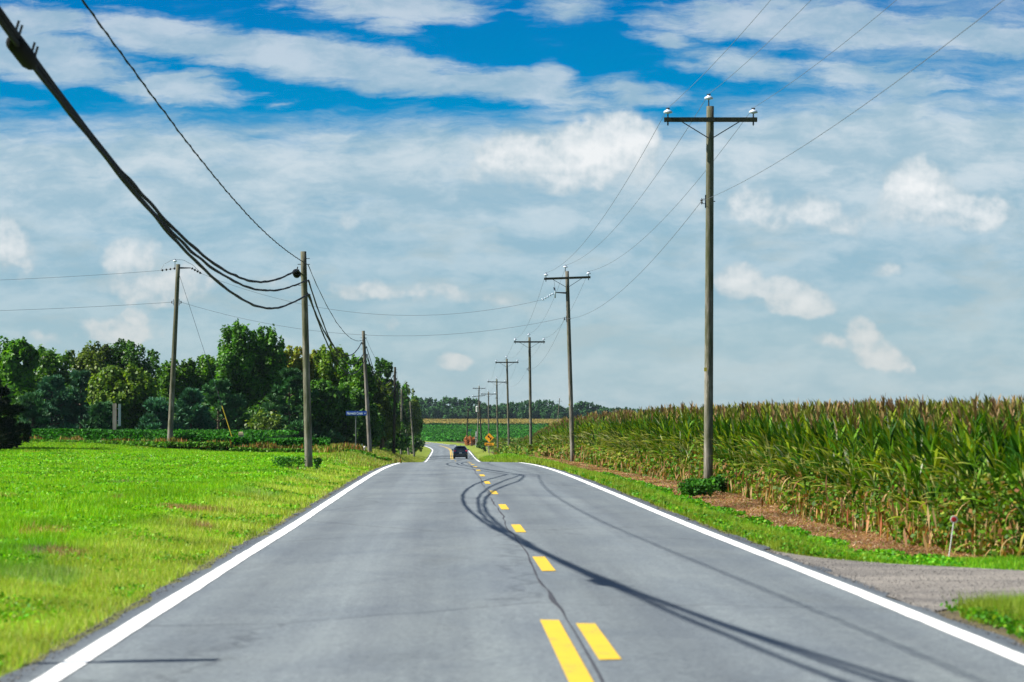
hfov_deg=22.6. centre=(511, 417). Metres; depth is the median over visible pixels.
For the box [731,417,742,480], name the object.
corn plant
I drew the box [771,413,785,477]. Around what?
corn plant
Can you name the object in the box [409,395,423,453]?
broadleaf tree
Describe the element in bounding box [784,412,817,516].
corn plant
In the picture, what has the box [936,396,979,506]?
corn plant
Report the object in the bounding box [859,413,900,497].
corn plant
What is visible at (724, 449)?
corn plant
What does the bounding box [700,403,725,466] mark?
corn plant
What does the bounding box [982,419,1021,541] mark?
corn plant
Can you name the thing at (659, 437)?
corn plant
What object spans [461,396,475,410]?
distant tree
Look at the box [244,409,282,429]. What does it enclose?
shrub
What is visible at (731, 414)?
corn plant
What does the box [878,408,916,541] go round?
corn plant
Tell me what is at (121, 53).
support wire
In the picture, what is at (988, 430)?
corn plant
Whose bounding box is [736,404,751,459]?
corn plant
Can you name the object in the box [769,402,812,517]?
corn plant
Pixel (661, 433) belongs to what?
corn plant
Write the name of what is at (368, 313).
power wire
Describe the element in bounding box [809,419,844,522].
corn plant
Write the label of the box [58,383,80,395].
shrub
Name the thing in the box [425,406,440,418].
distant tree
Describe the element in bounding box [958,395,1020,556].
corn plant
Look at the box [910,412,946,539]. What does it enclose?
corn plant
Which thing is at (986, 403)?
corn plant
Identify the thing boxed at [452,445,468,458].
suv
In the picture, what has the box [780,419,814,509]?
corn plant
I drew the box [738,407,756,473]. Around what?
corn plant
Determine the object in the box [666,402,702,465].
corn plant
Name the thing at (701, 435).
corn plant
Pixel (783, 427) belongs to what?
corn plant
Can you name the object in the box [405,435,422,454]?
shrub
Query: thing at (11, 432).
cedar tree
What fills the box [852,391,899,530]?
corn plant
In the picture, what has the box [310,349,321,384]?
broadleaf tree
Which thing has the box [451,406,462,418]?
distant tree
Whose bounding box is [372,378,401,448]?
broadleaf tree
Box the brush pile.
[464,436,475,445]
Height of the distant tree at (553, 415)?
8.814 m
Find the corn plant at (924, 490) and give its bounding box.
[909,437,940,501]
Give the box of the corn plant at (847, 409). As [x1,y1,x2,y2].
[828,397,861,480]
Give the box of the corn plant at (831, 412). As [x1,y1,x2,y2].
[803,407,838,486]
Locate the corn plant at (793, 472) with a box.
[771,419,800,508]
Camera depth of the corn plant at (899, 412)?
39.94 m
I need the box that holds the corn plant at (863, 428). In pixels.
[840,399,867,493]
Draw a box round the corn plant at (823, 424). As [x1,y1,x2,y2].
[800,401,832,495]
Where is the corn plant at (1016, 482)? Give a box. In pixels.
[988,410,1023,556]
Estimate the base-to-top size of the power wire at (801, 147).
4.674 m
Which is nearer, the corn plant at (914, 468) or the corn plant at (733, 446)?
the corn plant at (914, 468)
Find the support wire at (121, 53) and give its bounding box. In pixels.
[81,0,452,418]
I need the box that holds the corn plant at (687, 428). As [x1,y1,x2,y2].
[676,408,697,477]
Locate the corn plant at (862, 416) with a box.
[849,399,879,493]
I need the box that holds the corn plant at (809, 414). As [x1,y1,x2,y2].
[783,406,811,493]
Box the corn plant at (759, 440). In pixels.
[747,402,774,479]
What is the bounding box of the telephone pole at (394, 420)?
[392,367,395,452]
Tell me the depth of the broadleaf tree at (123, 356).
218.98 m
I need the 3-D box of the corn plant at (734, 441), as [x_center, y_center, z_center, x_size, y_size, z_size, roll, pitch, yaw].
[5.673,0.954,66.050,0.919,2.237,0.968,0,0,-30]
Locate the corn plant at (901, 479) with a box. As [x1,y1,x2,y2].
[877,411,912,516]
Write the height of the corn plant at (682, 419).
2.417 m
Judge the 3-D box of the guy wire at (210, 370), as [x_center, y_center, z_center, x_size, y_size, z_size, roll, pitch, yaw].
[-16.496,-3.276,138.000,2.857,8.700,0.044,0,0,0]
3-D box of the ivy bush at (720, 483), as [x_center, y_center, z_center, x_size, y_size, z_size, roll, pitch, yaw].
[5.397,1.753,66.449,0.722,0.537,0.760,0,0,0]
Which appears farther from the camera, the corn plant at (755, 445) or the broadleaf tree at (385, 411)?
the broadleaf tree at (385, 411)
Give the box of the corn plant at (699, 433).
[690,413,701,456]
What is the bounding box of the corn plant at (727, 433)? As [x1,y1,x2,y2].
[710,408,736,468]
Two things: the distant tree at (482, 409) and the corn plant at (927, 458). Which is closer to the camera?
the corn plant at (927, 458)
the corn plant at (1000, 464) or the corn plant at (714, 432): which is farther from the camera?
the corn plant at (714, 432)
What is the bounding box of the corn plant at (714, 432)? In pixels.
[713,406,718,468]
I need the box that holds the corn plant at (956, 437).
[936,399,981,511]
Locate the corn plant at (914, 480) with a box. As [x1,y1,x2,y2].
[881,400,945,505]
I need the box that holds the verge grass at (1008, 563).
[313,448,1023,642]
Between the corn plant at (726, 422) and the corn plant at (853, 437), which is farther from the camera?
the corn plant at (726, 422)
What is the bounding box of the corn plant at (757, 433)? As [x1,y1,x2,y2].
[744,406,762,481]
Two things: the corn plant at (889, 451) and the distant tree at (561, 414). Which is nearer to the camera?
the corn plant at (889, 451)
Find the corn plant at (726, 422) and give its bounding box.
[713,404,731,468]
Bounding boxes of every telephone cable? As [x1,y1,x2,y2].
[0,7,463,420]
[0,9,466,422]
[0,16,467,424]
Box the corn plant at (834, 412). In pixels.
[804,408,835,514]
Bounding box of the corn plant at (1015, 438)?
[982,396,1023,519]
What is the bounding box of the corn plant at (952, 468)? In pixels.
[928,421,979,510]
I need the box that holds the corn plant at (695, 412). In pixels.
[692,407,699,434]
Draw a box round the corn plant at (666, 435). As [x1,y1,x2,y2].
[655,413,672,476]
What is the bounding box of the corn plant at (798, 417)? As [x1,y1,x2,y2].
[785,412,805,503]
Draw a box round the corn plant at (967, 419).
[942,405,981,501]
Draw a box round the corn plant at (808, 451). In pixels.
[788,412,817,500]
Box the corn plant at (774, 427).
[755,408,782,478]
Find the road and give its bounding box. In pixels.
[0,442,1023,681]
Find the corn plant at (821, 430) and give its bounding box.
[797,404,839,510]
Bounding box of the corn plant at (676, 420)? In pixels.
[666,416,680,459]
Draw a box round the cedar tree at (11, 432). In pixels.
[0,378,33,448]
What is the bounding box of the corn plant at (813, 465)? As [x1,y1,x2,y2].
[802,422,834,507]
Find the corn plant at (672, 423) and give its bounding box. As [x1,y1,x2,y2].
[666,404,676,460]
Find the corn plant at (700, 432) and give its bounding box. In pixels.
[689,405,703,461]
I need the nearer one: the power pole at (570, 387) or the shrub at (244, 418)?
the power pole at (570, 387)
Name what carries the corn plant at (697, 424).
on the ground at (478, 453)
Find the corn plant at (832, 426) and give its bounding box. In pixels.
[803,414,834,501]
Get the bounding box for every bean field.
[20,428,330,450]
[418,424,547,441]
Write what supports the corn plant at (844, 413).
on the ground at (478, 453)
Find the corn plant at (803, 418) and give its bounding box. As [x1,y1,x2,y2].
[788,401,816,504]
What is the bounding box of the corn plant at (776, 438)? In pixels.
[763,414,784,504]
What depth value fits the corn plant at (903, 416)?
40.03 m
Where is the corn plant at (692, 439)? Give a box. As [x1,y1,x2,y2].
[679,408,701,477]
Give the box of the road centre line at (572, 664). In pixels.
[426,443,620,681]
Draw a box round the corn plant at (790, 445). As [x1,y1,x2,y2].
[768,410,803,511]
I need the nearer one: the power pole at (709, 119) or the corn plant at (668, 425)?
the power pole at (709, 119)
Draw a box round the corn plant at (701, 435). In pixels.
[692,409,703,474]
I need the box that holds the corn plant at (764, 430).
[745,400,775,475]
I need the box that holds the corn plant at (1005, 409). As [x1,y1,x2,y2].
[967,396,1022,497]
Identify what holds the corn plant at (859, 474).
on the ground at (478, 453)
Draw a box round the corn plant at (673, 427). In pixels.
[659,403,679,455]
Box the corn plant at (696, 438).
[688,415,702,477]
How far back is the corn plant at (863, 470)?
43.35 m
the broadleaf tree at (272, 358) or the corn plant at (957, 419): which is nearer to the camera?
the corn plant at (957, 419)
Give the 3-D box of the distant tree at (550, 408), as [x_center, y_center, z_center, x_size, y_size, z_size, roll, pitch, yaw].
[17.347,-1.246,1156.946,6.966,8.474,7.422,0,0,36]
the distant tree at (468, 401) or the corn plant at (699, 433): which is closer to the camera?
the corn plant at (699, 433)
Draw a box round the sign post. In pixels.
[113,403,120,429]
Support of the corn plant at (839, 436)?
on the ground at (478, 453)
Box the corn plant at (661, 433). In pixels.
[643,404,671,478]
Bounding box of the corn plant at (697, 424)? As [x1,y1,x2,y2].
[675,407,700,448]
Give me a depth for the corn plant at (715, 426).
69.91 m
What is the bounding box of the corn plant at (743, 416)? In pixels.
[721,410,744,478]
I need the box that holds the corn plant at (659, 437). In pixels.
[651,410,670,478]
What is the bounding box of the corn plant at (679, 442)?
[665,403,687,472]
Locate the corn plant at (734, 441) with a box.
[716,413,740,487]
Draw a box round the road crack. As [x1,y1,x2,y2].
[470,465,603,681]
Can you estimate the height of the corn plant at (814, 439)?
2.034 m
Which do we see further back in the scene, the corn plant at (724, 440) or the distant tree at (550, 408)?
the distant tree at (550, 408)
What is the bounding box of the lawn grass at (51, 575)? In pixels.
[0,441,391,677]
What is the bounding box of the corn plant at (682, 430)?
[670,403,689,458]
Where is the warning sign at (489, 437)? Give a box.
[485,433,493,454]
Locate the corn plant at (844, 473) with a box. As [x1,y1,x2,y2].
[828,426,861,494]
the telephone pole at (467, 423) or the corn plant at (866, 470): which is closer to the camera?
the corn plant at (866, 470)
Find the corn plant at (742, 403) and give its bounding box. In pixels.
[717,401,744,459]
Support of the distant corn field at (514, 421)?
on the ground at (478, 453)
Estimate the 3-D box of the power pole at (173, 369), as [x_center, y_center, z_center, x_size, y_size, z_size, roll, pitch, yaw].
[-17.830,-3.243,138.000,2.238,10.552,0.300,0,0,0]
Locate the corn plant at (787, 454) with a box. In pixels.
[778,411,805,488]
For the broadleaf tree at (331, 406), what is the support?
on the ground at (478, 453)
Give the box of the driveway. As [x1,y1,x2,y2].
[767,550,1023,610]
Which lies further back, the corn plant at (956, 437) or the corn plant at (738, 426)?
the corn plant at (738, 426)
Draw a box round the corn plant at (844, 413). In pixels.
[813,407,846,504]
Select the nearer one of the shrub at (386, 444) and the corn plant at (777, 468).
the corn plant at (777, 468)
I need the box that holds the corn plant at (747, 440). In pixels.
[733,414,750,465]
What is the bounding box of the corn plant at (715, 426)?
[713,417,723,461]
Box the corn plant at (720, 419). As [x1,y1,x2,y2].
[702,404,727,471]
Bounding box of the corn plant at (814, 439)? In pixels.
[787,419,823,517]
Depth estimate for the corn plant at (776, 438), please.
55.42 m
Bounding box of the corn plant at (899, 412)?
[859,397,912,530]
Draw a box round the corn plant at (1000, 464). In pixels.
[972,419,1009,523]
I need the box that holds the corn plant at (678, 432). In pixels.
[659,401,688,465]
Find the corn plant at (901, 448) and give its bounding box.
[890,419,911,508]
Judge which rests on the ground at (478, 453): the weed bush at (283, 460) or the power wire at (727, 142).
the weed bush at (283, 460)
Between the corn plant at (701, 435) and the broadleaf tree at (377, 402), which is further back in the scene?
the broadleaf tree at (377, 402)
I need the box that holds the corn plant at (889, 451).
[867,408,903,537]
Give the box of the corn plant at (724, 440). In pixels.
[714,412,734,464]
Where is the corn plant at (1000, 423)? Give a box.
[944,396,1008,554]
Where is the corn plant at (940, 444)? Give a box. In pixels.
[930,413,948,495]
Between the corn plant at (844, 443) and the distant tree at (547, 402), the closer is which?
the corn plant at (844, 443)
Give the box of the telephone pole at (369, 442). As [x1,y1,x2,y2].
[362,331,371,451]
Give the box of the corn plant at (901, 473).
[881,434,915,505]
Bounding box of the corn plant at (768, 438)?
[755,407,779,504]
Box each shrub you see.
[11,388,34,422]
[42,398,70,425]
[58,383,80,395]
[157,393,176,404]
[174,401,205,428]
[202,393,211,409]
[210,407,251,429]
[240,402,274,427]
[257,395,294,415]
[331,435,354,443]
[360,410,385,447]
[365,439,392,446]
[386,421,411,452]
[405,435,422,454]
[478,441,487,452]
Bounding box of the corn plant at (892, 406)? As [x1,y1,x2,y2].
[853,398,900,532]
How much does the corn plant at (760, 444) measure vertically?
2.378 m
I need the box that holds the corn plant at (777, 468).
[766,424,787,503]
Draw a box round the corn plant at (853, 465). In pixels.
[834,410,880,493]
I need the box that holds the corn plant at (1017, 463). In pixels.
[984,418,1023,528]
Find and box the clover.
[0,452,1023,665]
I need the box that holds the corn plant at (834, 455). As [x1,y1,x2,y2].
[813,411,845,509]
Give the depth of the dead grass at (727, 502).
48.16 m
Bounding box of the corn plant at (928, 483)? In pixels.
[905,409,945,546]
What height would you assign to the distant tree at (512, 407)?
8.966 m
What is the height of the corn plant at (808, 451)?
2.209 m
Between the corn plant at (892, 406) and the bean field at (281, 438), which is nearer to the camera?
the corn plant at (892, 406)
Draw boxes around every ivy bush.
[676,482,712,497]
[682,478,716,491]
[706,474,730,492]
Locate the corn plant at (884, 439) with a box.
[859,410,899,528]
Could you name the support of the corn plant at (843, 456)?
on the ground at (478, 453)
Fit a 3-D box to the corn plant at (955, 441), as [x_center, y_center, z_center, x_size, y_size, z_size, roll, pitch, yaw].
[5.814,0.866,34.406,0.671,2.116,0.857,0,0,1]
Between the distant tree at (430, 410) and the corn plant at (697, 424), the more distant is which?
the distant tree at (430, 410)
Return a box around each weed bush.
[271,456,306,467]
[313,457,322,468]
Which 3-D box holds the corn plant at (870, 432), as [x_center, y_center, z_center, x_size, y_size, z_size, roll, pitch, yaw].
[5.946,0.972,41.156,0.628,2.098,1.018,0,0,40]
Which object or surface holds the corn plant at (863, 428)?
on the ground at (478, 453)
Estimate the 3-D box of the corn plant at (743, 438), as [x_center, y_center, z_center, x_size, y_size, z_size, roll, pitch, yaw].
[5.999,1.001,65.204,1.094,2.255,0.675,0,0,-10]
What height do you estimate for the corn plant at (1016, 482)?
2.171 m
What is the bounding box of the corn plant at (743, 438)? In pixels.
[733,414,754,481]
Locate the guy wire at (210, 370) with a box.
[180,278,231,435]
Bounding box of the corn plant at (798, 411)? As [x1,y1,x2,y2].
[776,410,799,487]
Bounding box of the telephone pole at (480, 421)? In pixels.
[479,400,481,438]
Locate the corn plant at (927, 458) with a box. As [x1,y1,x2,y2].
[911,418,933,531]
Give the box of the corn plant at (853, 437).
[825,411,869,530]
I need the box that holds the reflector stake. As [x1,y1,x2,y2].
[949,516,957,556]
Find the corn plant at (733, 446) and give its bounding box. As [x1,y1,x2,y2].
[722,414,742,467]
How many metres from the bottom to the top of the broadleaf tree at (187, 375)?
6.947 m
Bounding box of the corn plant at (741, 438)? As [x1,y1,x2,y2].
[723,405,748,468]
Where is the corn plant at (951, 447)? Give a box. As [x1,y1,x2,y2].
[922,413,956,504]
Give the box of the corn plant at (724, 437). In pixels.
[714,407,730,459]
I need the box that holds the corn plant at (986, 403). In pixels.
[950,393,993,498]
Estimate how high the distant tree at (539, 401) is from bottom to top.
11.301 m
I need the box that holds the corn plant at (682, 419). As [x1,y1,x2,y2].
[670,410,685,474]
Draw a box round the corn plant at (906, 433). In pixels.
[892,406,929,497]
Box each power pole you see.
[160,259,201,448]
[472,386,484,441]
[481,390,495,452]
[488,377,505,447]
[495,356,518,444]
[514,333,544,443]
[542,265,590,460]
[663,94,757,492]
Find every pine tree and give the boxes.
[15,391,50,428]
[20,374,78,428]
[58,369,92,428]
[79,400,122,429]
[135,396,182,429]
[174,387,217,429]
[201,378,249,429]
[254,367,346,443]
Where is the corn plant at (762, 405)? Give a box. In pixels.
[752,403,767,469]
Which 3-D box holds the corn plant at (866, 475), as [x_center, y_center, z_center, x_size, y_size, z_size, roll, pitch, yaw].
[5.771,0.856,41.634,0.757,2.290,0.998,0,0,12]
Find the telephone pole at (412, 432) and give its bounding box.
[410,401,414,456]
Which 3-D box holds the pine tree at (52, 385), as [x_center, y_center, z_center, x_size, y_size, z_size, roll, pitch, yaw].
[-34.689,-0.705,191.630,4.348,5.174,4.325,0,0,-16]
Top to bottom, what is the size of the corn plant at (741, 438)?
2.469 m
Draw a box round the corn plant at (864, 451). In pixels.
[843,415,874,505]
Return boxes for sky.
[0,0,1023,411]
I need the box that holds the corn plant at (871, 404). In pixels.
[856,399,882,483]
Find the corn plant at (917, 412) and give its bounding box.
[893,397,940,504]
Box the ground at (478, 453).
[0,440,1023,674]
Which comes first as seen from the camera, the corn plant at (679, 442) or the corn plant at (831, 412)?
the corn plant at (831, 412)
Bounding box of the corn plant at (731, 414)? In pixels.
[722,408,748,457]
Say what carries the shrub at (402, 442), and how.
on the ground at (478, 453)
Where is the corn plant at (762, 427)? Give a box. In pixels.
[748,402,767,474]
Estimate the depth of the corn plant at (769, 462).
56.42 m
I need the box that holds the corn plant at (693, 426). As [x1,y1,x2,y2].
[689,412,697,465]
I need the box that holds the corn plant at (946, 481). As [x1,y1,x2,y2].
[920,421,957,543]
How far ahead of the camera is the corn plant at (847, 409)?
44.43 m
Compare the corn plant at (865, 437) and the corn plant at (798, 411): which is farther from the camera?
the corn plant at (798, 411)
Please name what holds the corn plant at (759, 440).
on the ground at (478, 453)
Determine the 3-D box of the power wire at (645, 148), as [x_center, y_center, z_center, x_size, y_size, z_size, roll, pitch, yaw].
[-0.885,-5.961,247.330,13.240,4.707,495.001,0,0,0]
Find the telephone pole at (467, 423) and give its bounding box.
[465,409,468,436]
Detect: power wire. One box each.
[0,302,169,310]
[8,270,159,279]
[182,302,560,335]
[203,274,539,315]
[476,0,770,394]
[493,0,810,386]
[500,0,895,391]
[508,0,1003,385]
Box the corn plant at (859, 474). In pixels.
[836,410,868,518]
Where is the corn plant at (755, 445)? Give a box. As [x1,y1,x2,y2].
[747,413,764,478]
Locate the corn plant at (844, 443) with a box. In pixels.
[823,398,855,503]
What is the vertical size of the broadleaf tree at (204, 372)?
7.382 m
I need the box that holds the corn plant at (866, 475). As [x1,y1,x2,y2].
[847,400,883,522]
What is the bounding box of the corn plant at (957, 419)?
[923,397,986,552]
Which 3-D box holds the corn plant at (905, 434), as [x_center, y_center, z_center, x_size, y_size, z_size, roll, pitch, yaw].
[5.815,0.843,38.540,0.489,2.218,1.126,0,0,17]
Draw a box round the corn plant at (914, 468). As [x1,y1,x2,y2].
[884,394,925,537]
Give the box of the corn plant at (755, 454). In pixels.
[741,422,763,497]
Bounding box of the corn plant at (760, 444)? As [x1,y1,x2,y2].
[749,408,772,494]
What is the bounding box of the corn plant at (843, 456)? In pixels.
[827,410,846,481]
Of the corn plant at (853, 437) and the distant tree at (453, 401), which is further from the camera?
the distant tree at (453, 401)
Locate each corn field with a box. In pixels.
[422,418,561,424]
[490,394,1023,507]
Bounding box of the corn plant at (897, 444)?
[881,414,911,498]
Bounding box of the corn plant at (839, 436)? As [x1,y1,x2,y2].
[811,408,857,521]
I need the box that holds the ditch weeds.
[22,435,410,462]
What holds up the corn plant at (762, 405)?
on the ground at (478, 453)
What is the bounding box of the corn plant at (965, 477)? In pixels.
[944,416,983,554]
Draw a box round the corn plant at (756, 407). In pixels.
[738,405,758,478]
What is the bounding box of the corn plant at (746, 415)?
[724,410,750,493]
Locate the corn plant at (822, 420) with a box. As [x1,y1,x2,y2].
[800,406,825,476]
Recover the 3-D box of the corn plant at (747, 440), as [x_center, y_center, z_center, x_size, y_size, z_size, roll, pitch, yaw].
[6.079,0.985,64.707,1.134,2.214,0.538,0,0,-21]
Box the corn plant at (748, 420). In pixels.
[737,402,756,466]
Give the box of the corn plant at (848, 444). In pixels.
[823,414,860,500]
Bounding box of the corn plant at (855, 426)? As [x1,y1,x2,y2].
[828,416,860,527]
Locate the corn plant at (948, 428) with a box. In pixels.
[944,418,953,502]
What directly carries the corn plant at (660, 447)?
on the ground at (478, 453)
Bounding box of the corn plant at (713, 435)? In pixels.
[694,404,725,467]
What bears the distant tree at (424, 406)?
on the ground at (478, 453)
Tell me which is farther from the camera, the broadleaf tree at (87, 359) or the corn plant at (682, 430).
the broadleaf tree at (87, 359)
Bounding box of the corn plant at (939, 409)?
[891,401,949,515]
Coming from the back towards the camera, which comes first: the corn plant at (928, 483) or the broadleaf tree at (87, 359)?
the broadleaf tree at (87, 359)
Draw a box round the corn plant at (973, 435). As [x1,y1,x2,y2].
[938,392,987,517]
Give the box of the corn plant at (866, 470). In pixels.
[850,417,886,531]
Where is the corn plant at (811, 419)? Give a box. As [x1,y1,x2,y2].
[796,412,817,492]
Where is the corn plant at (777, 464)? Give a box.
[762,419,797,487]
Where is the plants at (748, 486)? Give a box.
[490,437,1023,558]
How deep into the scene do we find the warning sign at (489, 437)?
300.01 m
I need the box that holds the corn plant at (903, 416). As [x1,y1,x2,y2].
[878,400,907,501]
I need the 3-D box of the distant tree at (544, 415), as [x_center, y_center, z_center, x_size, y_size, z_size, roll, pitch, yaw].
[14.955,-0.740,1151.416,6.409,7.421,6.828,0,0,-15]
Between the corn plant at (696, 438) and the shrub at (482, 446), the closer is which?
the corn plant at (696, 438)
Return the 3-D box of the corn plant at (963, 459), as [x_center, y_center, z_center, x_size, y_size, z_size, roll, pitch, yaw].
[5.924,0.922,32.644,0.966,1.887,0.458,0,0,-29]
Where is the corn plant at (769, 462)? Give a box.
[756,412,781,478]
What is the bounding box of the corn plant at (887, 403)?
[855,399,897,505]
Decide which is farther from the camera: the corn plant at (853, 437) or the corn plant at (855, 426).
the corn plant at (855, 426)
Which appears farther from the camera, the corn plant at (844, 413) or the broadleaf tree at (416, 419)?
the broadleaf tree at (416, 419)
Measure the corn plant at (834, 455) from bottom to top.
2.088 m
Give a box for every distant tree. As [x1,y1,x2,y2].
[409,397,422,408]
[420,404,428,416]
[424,397,436,406]
[424,406,435,418]
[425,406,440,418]
[433,405,443,418]
[440,396,450,417]
[442,409,450,418]
[444,397,462,411]
[446,408,456,418]
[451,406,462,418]
[458,406,469,418]
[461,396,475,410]
[464,406,477,418]
[475,405,485,418]
[481,404,490,418]
[489,407,501,418]
[498,403,506,408]
[500,407,509,418]
[506,404,516,418]
[509,402,518,407]
[510,409,519,418]
[516,404,528,418]
[518,400,535,410]
[527,405,538,418]
[534,404,544,418]
[535,399,545,407]
[538,408,550,418]
[541,399,553,409]
[545,405,555,417]
[550,404,566,418]
[557,411,568,418]
[573,401,589,414]
[575,411,586,417]
[579,407,592,412]
[585,401,594,411]
[592,404,602,410]
[597,408,608,416]
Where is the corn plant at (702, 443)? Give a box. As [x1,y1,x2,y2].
[688,415,715,465]
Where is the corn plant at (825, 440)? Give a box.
[801,398,839,523]
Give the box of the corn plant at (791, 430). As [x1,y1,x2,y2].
[769,400,802,511]
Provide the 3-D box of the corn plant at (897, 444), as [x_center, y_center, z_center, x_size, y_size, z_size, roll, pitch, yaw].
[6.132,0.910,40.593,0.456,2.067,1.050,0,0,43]
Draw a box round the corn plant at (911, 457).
[904,422,922,522]
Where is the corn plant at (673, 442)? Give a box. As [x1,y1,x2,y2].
[664,415,679,459]
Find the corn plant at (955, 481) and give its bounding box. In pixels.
[927,418,961,528]
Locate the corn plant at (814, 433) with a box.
[795,400,835,486]
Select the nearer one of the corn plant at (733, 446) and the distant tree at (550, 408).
the corn plant at (733, 446)
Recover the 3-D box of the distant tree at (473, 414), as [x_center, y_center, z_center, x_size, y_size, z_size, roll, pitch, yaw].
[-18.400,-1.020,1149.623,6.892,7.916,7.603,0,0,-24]
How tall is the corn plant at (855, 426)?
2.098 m
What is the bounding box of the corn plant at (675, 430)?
[671,409,689,461]
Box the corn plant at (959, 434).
[941,401,978,515]
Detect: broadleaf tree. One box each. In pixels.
[0,336,8,413]
[0,336,40,416]
[32,344,74,392]
[69,340,114,387]
[84,362,159,428]
[101,338,159,396]
[154,357,202,401]
[194,352,217,393]
[214,318,264,411]
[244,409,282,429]
[246,323,287,413]
[283,345,315,397]
[287,378,359,443]
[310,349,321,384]
[312,343,349,398]
[336,354,377,403]
[346,387,378,445]
[348,369,392,408]
[370,357,397,446]
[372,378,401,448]
[392,380,413,435]
[396,381,422,435]
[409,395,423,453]
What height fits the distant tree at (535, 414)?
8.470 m
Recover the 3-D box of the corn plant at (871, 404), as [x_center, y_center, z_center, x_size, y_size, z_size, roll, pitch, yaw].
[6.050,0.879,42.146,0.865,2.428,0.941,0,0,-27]
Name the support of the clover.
on the ground at (478, 453)
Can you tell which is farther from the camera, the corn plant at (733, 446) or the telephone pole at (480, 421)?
the telephone pole at (480, 421)
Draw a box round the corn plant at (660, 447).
[652,419,670,478]
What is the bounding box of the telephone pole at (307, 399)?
[298,251,312,466]
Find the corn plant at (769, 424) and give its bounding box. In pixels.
[746,401,773,502]
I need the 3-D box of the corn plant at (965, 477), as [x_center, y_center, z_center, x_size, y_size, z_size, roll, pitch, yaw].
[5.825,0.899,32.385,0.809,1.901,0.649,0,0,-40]
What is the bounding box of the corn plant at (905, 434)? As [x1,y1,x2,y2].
[887,401,912,540]
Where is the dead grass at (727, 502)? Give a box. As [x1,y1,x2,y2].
[514,455,992,558]
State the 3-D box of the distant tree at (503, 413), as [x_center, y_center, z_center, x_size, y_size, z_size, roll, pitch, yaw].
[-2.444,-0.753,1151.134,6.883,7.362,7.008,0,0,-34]
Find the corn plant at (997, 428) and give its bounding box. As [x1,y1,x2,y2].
[960,412,1007,545]
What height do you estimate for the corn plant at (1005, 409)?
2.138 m
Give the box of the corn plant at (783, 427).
[765,403,789,484]
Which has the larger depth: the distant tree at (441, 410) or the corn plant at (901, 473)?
the distant tree at (441, 410)
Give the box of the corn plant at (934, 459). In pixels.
[905,408,951,546]
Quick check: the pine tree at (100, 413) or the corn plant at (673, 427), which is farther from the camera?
the pine tree at (100, 413)
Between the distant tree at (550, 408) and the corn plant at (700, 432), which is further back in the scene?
the distant tree at (550, 408)
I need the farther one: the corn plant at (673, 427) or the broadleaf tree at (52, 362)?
the broadleaf tree at (52, 362)
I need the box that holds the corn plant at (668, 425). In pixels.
[654,411,675,463]
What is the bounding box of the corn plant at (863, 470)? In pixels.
[847,439,868,495]
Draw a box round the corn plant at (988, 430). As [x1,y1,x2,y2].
[972,414,1009,557]
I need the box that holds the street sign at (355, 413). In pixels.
[346,411,366,445]
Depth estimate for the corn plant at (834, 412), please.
47.34 m
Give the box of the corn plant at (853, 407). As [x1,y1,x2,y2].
[822,403,860,509]
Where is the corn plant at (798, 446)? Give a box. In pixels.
[785,414,810,512]
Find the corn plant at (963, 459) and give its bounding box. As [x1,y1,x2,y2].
[942,422,985,553]
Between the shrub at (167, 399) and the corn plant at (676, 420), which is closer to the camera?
the corn plant at (676, 420)
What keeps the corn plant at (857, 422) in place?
on the ground at (478, 453)
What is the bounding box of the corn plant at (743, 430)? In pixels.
[730,410,750,471]
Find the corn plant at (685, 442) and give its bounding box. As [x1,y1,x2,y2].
[675,417,688,472]
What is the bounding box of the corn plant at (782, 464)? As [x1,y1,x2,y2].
[760,412,789,494]
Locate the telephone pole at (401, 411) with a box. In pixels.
[400,389,402,453]
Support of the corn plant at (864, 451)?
on the ground at (478, 453)
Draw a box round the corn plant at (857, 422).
[832,415,865,493]
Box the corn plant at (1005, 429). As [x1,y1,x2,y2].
[959,417,1009,535]
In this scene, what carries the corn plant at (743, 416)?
on the ground at (478, 453)
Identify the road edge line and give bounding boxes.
[32,446,432,681]
[430,442,1023,664]
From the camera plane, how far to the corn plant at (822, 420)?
49.01 m
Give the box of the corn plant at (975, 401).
[927,394,1010,556]
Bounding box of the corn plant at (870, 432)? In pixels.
[857,415,894,531]
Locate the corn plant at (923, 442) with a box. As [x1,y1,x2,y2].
[903,413,942,508]
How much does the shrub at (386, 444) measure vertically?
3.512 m
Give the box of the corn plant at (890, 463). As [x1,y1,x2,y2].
[864,419,897,504]
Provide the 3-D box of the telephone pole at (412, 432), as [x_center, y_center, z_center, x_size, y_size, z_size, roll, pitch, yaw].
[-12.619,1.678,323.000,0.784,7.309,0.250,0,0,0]
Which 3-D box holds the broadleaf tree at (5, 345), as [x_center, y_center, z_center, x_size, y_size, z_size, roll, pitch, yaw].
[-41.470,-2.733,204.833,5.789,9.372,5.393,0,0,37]
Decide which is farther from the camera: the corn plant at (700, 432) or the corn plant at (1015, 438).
the corn plant at (700, 432)
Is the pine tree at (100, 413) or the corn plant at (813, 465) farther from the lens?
the pine tree at (100, 413)
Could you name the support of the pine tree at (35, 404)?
on the ground at (478, 453)
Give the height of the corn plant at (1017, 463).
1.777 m
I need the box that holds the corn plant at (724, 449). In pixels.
[713,423,730,465]
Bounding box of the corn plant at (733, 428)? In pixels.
[715,406,736,470]
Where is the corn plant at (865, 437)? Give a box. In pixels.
[860,408,882,492]
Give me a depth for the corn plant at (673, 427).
81.98 m
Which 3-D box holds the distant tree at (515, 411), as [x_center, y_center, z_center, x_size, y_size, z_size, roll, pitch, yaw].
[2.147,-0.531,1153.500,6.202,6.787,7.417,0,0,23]
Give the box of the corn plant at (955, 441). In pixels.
[918,403,962,525]
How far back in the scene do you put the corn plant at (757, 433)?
61.44 m

